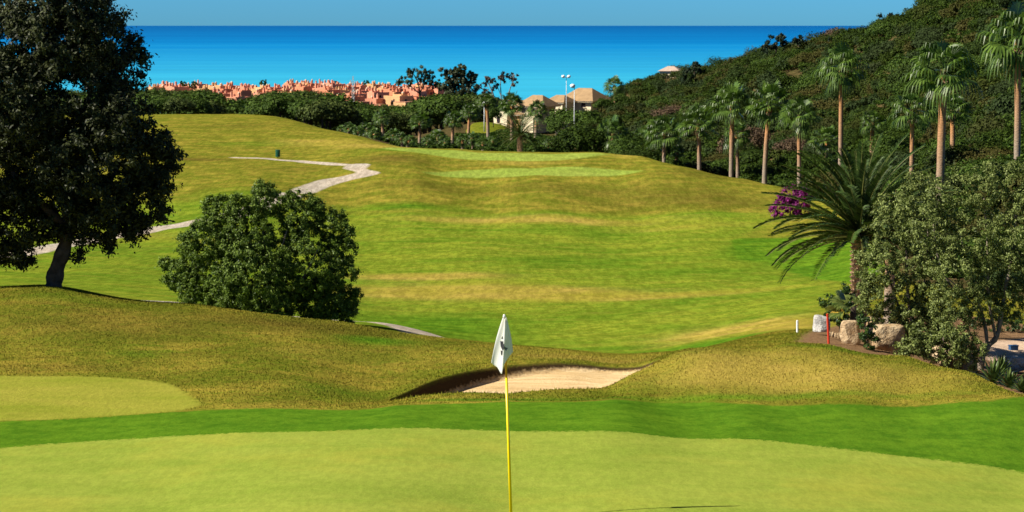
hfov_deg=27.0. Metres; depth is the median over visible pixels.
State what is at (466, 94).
belt tree
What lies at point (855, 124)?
hillside shrub
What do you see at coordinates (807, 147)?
hillside shrub
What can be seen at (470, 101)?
belt tree
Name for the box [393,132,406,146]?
fan palm
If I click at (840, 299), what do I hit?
dwarf palm
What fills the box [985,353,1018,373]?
spiky plant
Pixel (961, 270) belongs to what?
hillside shrub
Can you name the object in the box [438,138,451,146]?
fan palm
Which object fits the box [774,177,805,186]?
hillside shrub
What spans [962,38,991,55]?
hillside shrub
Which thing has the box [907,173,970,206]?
hillside shrub
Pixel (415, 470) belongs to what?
putting green
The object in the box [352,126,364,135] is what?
fan palm
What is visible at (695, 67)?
pine tree
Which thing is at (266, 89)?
terraced house
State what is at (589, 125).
hillside shrub
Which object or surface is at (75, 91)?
belt tree
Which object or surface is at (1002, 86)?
hillside shrub
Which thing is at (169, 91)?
belt tree
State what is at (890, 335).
boulder
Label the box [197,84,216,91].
terraced house
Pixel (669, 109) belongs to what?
hillside shrub
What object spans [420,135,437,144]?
fan palm
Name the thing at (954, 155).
hillside shrub
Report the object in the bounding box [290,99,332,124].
belt tree
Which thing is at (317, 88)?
terraced house
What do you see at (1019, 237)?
hillside shrub
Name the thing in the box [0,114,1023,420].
rough grass
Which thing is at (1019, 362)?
boulder
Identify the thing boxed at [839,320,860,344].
boulder
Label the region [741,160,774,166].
hillside shrub
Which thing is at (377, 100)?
terraced house
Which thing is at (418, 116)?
fan palm
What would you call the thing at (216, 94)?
belt tree
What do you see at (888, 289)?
fan palm
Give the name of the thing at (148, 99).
belt tree
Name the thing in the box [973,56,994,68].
hillside shrub
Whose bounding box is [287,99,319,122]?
belt tree
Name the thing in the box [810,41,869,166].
fan palm
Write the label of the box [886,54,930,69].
hillside shrub
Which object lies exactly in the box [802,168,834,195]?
hillside shrub
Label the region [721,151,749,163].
hillside shrub
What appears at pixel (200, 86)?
terraced house
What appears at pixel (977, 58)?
hillside shrub
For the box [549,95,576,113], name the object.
villa
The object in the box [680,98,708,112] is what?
hillside shrub
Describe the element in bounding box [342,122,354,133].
fan palm
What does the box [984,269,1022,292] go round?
hillside shrub
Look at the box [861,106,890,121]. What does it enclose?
hillside shrub
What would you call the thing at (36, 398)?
apron grass
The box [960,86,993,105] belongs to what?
hillside shrub
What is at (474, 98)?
belt tree
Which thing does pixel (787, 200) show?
flowering shrub
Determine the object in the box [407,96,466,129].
belt tree
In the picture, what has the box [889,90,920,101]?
hillside shrub
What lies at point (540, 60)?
sea
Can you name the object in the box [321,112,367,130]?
belt tree
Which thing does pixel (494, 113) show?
belt tree
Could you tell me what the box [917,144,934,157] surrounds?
hillside shrub
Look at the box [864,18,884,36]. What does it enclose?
hillside shrub
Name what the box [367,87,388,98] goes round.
terraced house
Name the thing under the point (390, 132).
fan palm
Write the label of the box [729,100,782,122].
hillside shrub
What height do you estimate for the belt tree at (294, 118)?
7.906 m
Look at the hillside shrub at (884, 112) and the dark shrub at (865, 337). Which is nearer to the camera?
the dark shrub at (865, 337)
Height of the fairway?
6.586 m
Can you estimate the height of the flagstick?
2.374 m
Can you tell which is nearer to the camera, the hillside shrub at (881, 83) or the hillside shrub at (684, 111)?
the hillside shrub at (881, 83)
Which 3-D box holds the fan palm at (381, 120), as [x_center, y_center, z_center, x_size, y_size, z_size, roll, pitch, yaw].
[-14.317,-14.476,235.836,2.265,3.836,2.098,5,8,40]
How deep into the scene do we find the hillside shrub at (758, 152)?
211.11 m
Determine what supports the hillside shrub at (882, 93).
on the hillside ground at (796, 71)
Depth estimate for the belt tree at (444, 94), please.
550.71 m
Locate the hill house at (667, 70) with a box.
[658,66,680,77]
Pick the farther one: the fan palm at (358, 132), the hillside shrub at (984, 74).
the fan palm at (358, 132)
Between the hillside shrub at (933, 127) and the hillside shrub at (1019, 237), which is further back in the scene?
the hillside shrub at (933, 127)
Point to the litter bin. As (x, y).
(277, 153)
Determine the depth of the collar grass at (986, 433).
30.58 m
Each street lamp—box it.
[561,75,570,110]
[570,84,574,123]
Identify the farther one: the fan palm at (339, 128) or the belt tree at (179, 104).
the belt tree at (179, 104)
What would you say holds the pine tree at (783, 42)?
on the hillside ground at (796, 71)
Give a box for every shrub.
[545,124,607,151]
[558,119,600,130]
[605,136,644,154]
[619,130,674,154]
[619,147,659,157]
[643,113,683,126]
[644,95,669,107]
[649,104,680,116]
[666,156,694,165]
[679,100,694,113]
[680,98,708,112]
[699,95,737,108]
[706,152,728,160]
[710,157,743,171]
[716,124,775,152]
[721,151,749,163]
[722,141,761,154]
[727,63,748,77]
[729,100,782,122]
[739,147,771,162]
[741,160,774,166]
[743,61,774,76]
[748,166,779,179]
[751,57,782,66]
[753,164,781,173]
[755,69,798,89]
[762,132,802,155]
[768,183,814,216]
[769,129,795,139]
[770,136,808,152]
[773,151,809,172]
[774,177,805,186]
[776,46,816,60]
[785,49,820,68]
[787,131,814,140]
[788,77,823,91]
[788,88,818,99]
[796,153,823,171]
[800,73,823,80]
[802,93,845,112]
[802,139,830,153]
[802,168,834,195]
[803,63,837,74]
[812,147,843,155]
[813,91,836,99]
[816,114,847,128]
[816,281,866,331]
[817,152,834,169]
[820,26,843,36]
[824,165,851,181]
[825,149,873,167]
[826,173,843,189]
[829,67,874,90]
[831,133,860,148]
[834,126,864,138]
[835,121,850,130]
[846,106,870,120]
[847,117,875,128]
[853,108,880,120]
[855,314,881,350]
[860,135,890,147]
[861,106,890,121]
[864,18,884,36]
[864,134,925,153]
[866,77,885,94]
[872,17,908,34]
[872,143,915,160]
[874,119,919,135]
[876,87,887,98]
[877,79,887,92]
[879,12,911,24]
[880,148,919,168]
[881,62,923,93]
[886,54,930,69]
[887,80,909,94]
[887,164,932,186]
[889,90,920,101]
[889,129,909,137]
[891,91,950,117]
[892,320,989,372]
[894,32,910,50]
[900,135,928,144]
[901,36,916,51]
[905,23,945,42]
[906,81,922,92]
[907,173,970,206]
[908,0,938,14]
[910,35,945,48]
[910,225,972,244]
[913,211,969,237]
[914,0,940,4]
[914,120,949,140]
[914,142,998,178]
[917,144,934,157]
[918,154,930,165]
[924,135,962,148]
[925,52,980,81]
[926,7,947,19]
[928,141,964,154]
[945,138,968,145]
[945,152,1008,176]
[947,73,1000,101]
[949,102,983,134]
[953,4,984,25]
[955,119,973,142]
[955,257,972,277]
[956,216,985,232]
[957,229,1022,253]
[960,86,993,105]
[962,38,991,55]
[962,154,1023,216]
[964,109,1012,143]
[964,198,1023,222]
[965,146,1013,162]
[966,15,990,31]
[966,139,1007,152]
[967,229,1023,260]
[970,52,994,66]
[970,123,1022,144]
[970,312,1023,331]
[972,71,999,80]
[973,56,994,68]
[975,19,1023,43]
[975,91,1014,105]
[979,89,1023,118]
[982,223,1023,235]
[983,254,1023,277]
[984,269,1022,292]
[986,78,1022,95]
[988,201,1023,227]
[993,61,1023,78]
[995,111,1023,131]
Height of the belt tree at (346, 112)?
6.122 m
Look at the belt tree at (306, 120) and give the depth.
346.06 m
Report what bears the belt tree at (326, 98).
on the hillside ground at (796, 71)
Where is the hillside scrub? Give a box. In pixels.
[556,0,1023,195]
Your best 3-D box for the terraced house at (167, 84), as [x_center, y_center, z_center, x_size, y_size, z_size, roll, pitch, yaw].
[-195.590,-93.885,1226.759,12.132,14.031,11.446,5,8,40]
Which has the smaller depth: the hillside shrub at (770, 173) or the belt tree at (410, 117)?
the hillside shrub at (770, 173)
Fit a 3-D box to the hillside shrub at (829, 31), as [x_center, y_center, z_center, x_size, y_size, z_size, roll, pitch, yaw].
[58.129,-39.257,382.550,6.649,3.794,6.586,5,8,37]
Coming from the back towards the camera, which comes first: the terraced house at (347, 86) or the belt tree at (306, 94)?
the terraced house at (347, 86)
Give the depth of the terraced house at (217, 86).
1148.63 m
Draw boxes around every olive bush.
[851,169,949,355]
[897,156,1023,369]
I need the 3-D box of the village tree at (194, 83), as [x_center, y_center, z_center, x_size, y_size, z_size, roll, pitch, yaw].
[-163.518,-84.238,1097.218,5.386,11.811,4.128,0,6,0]
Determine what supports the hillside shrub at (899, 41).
on the hillside ground at (796, 71)
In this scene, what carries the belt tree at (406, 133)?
on the hillside ground at (796, 71)
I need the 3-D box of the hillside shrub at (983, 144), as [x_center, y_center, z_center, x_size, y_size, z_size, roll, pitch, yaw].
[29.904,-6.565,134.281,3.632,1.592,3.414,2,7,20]
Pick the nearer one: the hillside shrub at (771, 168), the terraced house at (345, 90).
the hillside shrub at (771, 168)
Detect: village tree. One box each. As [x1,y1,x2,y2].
[189,81,198,87]
[259,79,266,85]
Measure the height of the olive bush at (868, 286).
4.074 m
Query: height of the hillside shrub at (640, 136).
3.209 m
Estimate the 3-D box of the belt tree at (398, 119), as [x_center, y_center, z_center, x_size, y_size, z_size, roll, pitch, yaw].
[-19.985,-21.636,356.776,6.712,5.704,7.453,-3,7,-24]
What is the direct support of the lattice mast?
on the hillside ground at (796, 71)
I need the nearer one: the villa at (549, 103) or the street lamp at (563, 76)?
the street lamp at (563, 76)
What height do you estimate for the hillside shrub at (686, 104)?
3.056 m
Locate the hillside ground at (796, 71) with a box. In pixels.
[357,9,1023,296]
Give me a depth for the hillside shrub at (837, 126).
206.16 m
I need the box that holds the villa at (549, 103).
[494,95,560,132]
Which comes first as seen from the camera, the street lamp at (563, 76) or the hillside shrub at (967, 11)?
the hillside shrub at (967, 11)
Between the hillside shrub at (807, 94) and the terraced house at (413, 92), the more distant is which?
the terraced house at (413, 92)
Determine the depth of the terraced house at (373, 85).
1189.41 m
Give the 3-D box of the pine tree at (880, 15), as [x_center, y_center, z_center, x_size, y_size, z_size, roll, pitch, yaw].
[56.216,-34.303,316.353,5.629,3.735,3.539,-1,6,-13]
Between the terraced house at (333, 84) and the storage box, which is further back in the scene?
the terraced house at (333, 84)
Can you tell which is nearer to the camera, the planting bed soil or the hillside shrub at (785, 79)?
the planting bed soil
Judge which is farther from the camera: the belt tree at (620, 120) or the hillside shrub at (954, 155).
the belt tree at (620, 120)
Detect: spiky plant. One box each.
[976,358,1013,381]
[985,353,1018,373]
[993,367,1022,386]
[1009,376,1023,391]
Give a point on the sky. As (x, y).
(149, 12)
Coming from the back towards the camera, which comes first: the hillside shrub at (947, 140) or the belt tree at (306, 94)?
the belt tree at (306, 94)
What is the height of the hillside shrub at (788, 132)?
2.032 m
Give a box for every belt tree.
[61,90,84,115]
[131,93,153,100]
[132,96,160,114]
[136,92,187,99]
[140,96,176,113]
[143,89,175,95]
[153,87,175,93]
[159,94,203,113]
[162,96,196,113]
[176,91,224,100]
[178,89,235,102]
[181,94,213,113]
[183,92,247,107]
[187,89,223,97]
[194,92,225,98]
[202,98,228,113]
[226,105,246,113]
[239,100,276,115]
[241,89,286,108]
[256,94,303,116]
[268,96,312,120]
[275,94,308,120]
[282,90,365,107]
[282,96,333,124]
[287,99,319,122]
[290,90,328,99]
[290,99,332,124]
[295,98,342,127]
[297,95,324,128]
[299,94,348,121]
[300,97,366,129]
[301,99,357,128]
[320,108,374,133]
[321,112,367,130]
[352,107,386,132]
[354,105,391,132]
[367,107,409,135]
[371,110,409,138]
[378,104,395,110]
[380,110,417,133]
[386,106,411,111]
[398,111,436,135]
[404,105,448,132]
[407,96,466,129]
[413,94,479,129]
[430,93,453,97]
[444,93,482,121]
[448,92,479,123]
[464,98,489,122]
[466,95,501,121]
[485,107,502,126]
[542,107,576,126]
[546,118,565,132]
[559,109,605,124]
[582,117,601,124]
[592,97,613,108]
[601,114,623,124]
[612,93,629,101]
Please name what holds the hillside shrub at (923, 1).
on the hillside ground at (796, 71)
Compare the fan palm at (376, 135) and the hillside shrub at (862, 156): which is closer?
the hillside shrub at (862, 156)
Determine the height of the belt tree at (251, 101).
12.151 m
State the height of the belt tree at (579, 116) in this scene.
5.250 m
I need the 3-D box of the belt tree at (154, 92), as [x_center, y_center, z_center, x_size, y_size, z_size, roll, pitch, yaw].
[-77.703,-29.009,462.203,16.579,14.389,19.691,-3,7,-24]
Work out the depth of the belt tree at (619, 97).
378.30 m
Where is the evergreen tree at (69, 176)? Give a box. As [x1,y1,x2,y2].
[0,0,188,286]
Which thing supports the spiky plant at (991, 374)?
on the planting bed soil
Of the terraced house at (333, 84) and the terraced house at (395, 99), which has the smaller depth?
the terraced house at (395, 99)
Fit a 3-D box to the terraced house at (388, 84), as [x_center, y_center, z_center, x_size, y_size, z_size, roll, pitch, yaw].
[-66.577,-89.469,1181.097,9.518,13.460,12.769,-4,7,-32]
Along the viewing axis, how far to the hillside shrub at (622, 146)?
203.82 m
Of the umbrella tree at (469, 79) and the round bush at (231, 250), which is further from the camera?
the umbrella tree at (469, 79)
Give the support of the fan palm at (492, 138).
on the hillside ground at (796, 71)
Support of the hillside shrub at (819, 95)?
on the hillside ground at (796, 71)
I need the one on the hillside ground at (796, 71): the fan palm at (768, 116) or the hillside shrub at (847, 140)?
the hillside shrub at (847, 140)
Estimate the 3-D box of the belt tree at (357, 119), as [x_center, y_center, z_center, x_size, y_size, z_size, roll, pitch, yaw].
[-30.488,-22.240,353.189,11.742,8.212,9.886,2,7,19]
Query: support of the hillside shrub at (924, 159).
on the hillside ground at (796, 71)
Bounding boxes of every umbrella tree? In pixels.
[395,65,438,134]
[437,63,479,96]
[479,71,518,100]
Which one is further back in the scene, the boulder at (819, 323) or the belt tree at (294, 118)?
the belt tree at (294, 118)
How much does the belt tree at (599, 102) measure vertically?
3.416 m
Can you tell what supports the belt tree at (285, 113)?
on the hillside ground at (796, 71)
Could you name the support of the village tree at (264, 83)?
on the hillside ground at (796, 71)
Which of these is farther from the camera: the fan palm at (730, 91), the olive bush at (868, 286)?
the fan palm at (730, 91)
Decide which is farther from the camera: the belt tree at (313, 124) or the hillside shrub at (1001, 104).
the belt tree at (313, 124)
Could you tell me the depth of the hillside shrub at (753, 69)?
324.51 m
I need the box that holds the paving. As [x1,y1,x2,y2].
[987,339,1023,360]
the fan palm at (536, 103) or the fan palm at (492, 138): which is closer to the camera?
the fan palm at (492, 138)
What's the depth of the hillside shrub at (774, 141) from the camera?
206.32 m
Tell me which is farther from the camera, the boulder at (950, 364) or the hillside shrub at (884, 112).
the hillside shrub at (884, 112)
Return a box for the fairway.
[0,201,840,353]
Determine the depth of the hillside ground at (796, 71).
305.33 m
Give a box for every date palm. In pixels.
[493,107,544,151]
[753,132,961,328]
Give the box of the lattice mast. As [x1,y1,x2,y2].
[350,76,355,101]
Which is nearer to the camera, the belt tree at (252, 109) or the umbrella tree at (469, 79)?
the belt tree at (252, 109)
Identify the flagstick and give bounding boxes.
[491,314,512,511]
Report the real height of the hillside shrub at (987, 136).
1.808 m
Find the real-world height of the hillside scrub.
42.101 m
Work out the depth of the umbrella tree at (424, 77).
617.52 m
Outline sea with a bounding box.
[0,26,865,99]
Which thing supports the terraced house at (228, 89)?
on the hillside ground at (796, 71)
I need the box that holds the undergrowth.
[353,0,1023,277]
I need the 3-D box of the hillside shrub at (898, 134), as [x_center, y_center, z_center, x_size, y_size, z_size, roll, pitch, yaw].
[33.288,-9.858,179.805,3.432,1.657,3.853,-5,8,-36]
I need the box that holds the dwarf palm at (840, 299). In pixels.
[821,290,869,319]
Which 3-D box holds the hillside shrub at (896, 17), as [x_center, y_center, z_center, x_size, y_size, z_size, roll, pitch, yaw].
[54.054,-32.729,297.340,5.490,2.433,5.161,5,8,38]
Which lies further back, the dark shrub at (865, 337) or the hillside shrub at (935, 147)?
the hillside shrub at (935, 147)
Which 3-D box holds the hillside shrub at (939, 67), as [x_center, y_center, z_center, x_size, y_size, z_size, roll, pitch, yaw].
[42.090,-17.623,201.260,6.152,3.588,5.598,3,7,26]
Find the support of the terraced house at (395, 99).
on the hillside ground at (796, 71)
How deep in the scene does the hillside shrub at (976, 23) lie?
225.32 m
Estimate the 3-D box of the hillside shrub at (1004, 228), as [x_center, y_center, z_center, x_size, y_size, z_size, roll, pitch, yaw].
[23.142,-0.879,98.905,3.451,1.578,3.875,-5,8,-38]
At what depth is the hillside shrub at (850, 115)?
212.49 m
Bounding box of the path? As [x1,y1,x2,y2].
[8,157,440,336]
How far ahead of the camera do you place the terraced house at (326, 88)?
1031.70 m
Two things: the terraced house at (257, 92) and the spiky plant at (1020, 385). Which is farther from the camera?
the terraced house at (257, 92)
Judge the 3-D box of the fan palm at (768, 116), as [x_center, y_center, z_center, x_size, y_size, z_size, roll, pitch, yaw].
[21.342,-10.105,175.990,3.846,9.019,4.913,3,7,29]
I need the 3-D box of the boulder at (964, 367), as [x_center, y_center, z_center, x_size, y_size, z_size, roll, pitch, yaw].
[9.402,2.220,44.087,0.416,0.532,0.319,0,6,0]
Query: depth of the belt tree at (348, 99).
456.98 m
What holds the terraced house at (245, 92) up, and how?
on the hillside ground at (796, 71)
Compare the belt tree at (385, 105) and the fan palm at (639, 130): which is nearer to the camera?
the fan palm at (639, 130)
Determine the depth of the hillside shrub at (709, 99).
278.96 m
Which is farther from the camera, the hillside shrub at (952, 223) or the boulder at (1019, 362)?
the hillside shrub at (952, 223)
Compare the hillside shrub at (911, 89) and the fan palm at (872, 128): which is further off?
the hillside shrub at (911, 89)
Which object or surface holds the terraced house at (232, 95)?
on the hillside ground at (796, 71)
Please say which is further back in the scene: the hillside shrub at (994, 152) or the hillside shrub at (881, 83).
the hillside shrub at (881, 83)
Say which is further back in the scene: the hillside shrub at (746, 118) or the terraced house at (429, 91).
the terraced house at (429, 91)
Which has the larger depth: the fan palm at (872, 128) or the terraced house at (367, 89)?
the terraced house at (367, 89)
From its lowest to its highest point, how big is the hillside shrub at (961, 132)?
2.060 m
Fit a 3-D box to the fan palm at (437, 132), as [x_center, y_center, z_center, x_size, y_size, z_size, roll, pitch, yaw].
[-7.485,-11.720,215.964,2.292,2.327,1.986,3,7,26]
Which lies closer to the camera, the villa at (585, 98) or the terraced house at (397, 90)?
the villa at (585, 98)
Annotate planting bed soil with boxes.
[798,314,1023,393]
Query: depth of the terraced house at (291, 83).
1228.56 m
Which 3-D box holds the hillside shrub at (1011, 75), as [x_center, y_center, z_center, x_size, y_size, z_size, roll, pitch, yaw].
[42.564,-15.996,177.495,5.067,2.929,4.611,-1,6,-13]
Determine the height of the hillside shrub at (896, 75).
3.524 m
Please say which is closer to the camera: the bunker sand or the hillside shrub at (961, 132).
the bunker sand
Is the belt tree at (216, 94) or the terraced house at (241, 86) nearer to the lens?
the belt tree at (216, 94)
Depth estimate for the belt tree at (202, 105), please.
315.80 m
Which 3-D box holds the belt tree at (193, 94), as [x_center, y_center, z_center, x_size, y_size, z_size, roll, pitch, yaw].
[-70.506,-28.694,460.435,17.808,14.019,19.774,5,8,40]
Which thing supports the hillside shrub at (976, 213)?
on the hillside ground at (796, 71)
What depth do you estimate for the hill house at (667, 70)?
451.88 m
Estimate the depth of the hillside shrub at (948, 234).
100.75 m
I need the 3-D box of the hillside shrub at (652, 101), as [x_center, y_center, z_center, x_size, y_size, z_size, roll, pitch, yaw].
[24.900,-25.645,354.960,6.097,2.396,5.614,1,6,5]
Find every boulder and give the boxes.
[813,315,829,331]
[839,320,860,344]
[866,316,880,333]
[872,323,904,351]
[932,343,956,367]
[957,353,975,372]
[1005,356,1023,371]
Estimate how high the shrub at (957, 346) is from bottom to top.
1.124 m
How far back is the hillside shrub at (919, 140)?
172.84 m
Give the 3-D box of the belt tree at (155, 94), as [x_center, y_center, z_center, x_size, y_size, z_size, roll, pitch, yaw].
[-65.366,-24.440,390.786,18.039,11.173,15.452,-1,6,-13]
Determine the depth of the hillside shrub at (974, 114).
161.57 m
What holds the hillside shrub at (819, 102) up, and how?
on the hillside ground at (796, 71)
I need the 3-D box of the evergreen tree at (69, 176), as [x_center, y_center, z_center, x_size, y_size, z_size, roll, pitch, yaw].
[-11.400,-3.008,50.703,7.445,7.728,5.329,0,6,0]
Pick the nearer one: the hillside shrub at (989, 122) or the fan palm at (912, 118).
the fan palm at (912, 118)
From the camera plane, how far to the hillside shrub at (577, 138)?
206.94 m
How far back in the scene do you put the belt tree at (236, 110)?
356.23 m
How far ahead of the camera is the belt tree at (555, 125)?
299.11 m
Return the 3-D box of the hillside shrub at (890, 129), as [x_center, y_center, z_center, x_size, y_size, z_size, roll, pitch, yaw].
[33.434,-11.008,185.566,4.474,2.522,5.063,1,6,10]
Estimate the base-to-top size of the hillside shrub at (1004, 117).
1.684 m
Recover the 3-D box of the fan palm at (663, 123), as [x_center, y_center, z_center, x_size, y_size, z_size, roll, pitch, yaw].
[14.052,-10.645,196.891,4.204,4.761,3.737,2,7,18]
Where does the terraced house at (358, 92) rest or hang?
on the hillside ground at (796, 71)
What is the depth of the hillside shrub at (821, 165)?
189.85 m
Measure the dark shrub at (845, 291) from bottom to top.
1.316 m
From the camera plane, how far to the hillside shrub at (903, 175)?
134.21 m
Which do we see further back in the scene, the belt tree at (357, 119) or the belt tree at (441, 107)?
the belt tree at (441, 107)
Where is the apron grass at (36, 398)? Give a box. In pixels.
[0,376,199,420]
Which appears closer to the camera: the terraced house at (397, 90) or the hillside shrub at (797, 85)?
the hillside shrub at (797, 85)
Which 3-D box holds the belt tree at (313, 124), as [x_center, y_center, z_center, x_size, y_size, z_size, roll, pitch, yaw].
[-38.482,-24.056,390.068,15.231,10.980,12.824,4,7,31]
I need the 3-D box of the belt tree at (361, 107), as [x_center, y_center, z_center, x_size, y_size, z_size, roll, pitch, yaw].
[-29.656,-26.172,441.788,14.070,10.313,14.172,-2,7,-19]
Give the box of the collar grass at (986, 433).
[0,397,1023,471]
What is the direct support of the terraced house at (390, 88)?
on the hillside ground at (796, 71)
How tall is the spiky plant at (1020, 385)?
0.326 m
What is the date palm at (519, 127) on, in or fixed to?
on the hillside ground at (796, 71)
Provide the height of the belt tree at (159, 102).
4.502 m
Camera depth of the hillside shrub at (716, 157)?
213.06 m
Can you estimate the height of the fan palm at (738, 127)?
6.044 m
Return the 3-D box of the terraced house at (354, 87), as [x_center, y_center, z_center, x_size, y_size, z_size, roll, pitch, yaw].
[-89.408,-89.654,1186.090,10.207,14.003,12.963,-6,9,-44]
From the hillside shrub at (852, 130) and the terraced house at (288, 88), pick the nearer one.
the hillside shrub at (852, 130)
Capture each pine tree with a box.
[680,61,705,82]
[760,32,789,54]
[790,34,804,48]
[827,28,851,41]
[876,12,899,20]
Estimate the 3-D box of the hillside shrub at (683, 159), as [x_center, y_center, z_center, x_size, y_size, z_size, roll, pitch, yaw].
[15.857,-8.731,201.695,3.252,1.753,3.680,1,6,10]
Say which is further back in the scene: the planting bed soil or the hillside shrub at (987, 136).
the hillside shrub at (987, 136)
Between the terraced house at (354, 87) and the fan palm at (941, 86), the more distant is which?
the terraced house at (354, 87)
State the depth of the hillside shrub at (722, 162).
201.80 m
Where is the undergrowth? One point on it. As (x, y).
(951, 33)
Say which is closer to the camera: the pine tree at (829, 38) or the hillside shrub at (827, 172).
the hillside shrub at (827, 172)
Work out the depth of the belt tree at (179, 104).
307.69 m
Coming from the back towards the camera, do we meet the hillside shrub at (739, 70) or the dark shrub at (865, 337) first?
the hillside shrub at (739, 70)
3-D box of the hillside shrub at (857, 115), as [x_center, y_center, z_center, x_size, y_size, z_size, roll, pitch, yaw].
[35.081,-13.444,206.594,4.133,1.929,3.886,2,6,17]
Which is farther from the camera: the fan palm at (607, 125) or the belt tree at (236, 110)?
the belt tree at (236, 110)
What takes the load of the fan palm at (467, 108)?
on the hillside ground at (796, 71)
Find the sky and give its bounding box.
[0,0,917,25]
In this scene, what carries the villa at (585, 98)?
on the hillside ground at (796, 71)
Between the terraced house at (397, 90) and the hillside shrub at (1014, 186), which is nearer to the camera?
the hillside shrub at (1014, 186)
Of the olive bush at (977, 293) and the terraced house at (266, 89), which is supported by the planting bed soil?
the olive bush at (977, 293)
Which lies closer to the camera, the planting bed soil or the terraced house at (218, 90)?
the planting bed soil
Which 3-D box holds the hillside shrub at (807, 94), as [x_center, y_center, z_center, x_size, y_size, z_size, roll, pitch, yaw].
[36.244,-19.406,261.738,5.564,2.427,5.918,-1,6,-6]
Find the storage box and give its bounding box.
[1008,344,1018,350]
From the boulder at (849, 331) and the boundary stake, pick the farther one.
the boulder at (849, 331)
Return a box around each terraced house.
[148,83,164,89]
[159,81,177,86]
[165,81,188,90]
[194,80,207,88]
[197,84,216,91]
[209,83,227,88]
[213,88,229,96]
[219,85,232,92]
[224,81,237,87]
[226,91,248,100]
[233,86,251,96]
[235,83,251,88]
[249,84,267,95]
[253,88,268,95]
[262,87,282,91]
[268,83,281,89]
[280,85,295,91]
[282,80,298,87]
[296,83,314,90]
[312,82,335,90]
[318,84,341,95]
[325,80,344,88]
[336,86,350,92]
[343,84,356,91]
[344,83,358,88]
[344,88,367,98]
[346,91,369,103]
[356,81,366,89]
[361,86,370,92]
[365,93,383,105]
[366,80,383,87]
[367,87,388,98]
[379,82,397,88]
[382,85,402,91]
[384,87,408,94]
[384,91,412,106]
[407,86,426,95]
[408,93,427,99]
[415,85,435,95]
[433,88,443,93]
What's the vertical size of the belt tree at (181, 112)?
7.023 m
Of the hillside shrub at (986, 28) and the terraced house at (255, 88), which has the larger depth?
the terraced house at (255, 88)
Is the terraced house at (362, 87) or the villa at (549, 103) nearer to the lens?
the villa at (549, 103)
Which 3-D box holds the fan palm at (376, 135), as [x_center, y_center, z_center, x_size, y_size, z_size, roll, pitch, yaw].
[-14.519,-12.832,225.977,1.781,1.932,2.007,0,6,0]
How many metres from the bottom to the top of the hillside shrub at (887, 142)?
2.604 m
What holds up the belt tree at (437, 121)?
on the hillside ground at (796, 71)
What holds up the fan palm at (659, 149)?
on the hillside ground at (796, 71)
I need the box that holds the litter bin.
[275,150,279,157]
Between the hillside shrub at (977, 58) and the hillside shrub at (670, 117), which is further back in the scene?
the hillside shrub at (670, 117)
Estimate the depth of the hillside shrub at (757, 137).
218.52 m
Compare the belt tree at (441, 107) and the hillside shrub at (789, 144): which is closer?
the hillside shrub at (789, 144)
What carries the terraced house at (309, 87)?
on the hillside ground at (796, 71)
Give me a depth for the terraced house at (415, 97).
959.08 m
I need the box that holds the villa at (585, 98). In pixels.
[567,88,610,111]
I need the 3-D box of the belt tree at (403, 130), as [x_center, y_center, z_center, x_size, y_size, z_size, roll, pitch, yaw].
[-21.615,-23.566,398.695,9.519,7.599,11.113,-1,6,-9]
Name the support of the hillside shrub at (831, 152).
on the hillside ground at (796, 71)
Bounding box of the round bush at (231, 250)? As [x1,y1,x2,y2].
[154,177,364,323]
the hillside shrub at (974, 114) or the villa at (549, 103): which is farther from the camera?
the villa at (549, 103)
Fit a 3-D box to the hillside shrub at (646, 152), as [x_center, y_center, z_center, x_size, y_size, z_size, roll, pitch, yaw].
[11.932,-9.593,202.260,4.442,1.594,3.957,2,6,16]
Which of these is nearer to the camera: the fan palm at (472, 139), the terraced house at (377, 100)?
the fan palm at (472, 139)
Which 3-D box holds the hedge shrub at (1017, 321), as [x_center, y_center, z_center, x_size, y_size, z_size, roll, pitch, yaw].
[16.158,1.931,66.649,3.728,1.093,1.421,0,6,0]
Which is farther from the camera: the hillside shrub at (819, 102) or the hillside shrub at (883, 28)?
the hillside shrub at (883, 28)
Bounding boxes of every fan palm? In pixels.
[336,125,344,132]
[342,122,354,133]
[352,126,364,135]
[355,122,373,137]
[367,126,383,139]
[373,108,391,135]
[383,128,403,140]
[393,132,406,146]
[402,134,416,146]
[407,112,432,143]
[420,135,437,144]
[427,129,448,143]
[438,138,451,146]
[441,110,464,142]
[455,134,469,148]
[460,103,480,141]
[466,131,480,148]
[474,137,489,150]
[475,93,497,136]
[486,132,502,150]
[497,91,526,138]
[526,99,549,137]
[542,138,551,147]
[598,114,630,150]
[602,75,625,101]
[631,127,647,140]
[642,115,684,162]
[647,144,661,153]
[670,145,684,159]
[674,101,719,170]
[706,80,758,176]
[721,118,752,177]
[743,79,796,183]
[774,97,823,186]
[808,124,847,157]
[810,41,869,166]
[858,109,888,153]
[880,180,918,323]
[886,93,938,174]
[899,39,984,207]
[934,93,973,147]
[975,0,1023,160]
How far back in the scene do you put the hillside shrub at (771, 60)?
330.41 m
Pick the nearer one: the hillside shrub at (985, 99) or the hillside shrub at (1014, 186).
the hillside shrub at (1014, 186)
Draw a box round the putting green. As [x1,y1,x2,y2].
[0,428,1023,511]
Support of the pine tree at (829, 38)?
on the hillside ground at (796, 71)
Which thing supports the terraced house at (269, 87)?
on the hillside ground at (796, 71)
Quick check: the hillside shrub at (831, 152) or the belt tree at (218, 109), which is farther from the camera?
the belt tree at (218, 109)
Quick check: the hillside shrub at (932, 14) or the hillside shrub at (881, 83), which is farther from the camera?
the hillside shrub at (932, 14)
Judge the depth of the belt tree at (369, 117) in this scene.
387.40 m
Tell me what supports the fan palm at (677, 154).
on the hillside ground at (796, 71)
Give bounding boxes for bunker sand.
[452,366,648,392]
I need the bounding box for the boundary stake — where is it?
[826,314,829,343]
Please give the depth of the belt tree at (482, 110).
511.50 m
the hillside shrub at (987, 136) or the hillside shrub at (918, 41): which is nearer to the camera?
the hillside shrub at (987, 136)

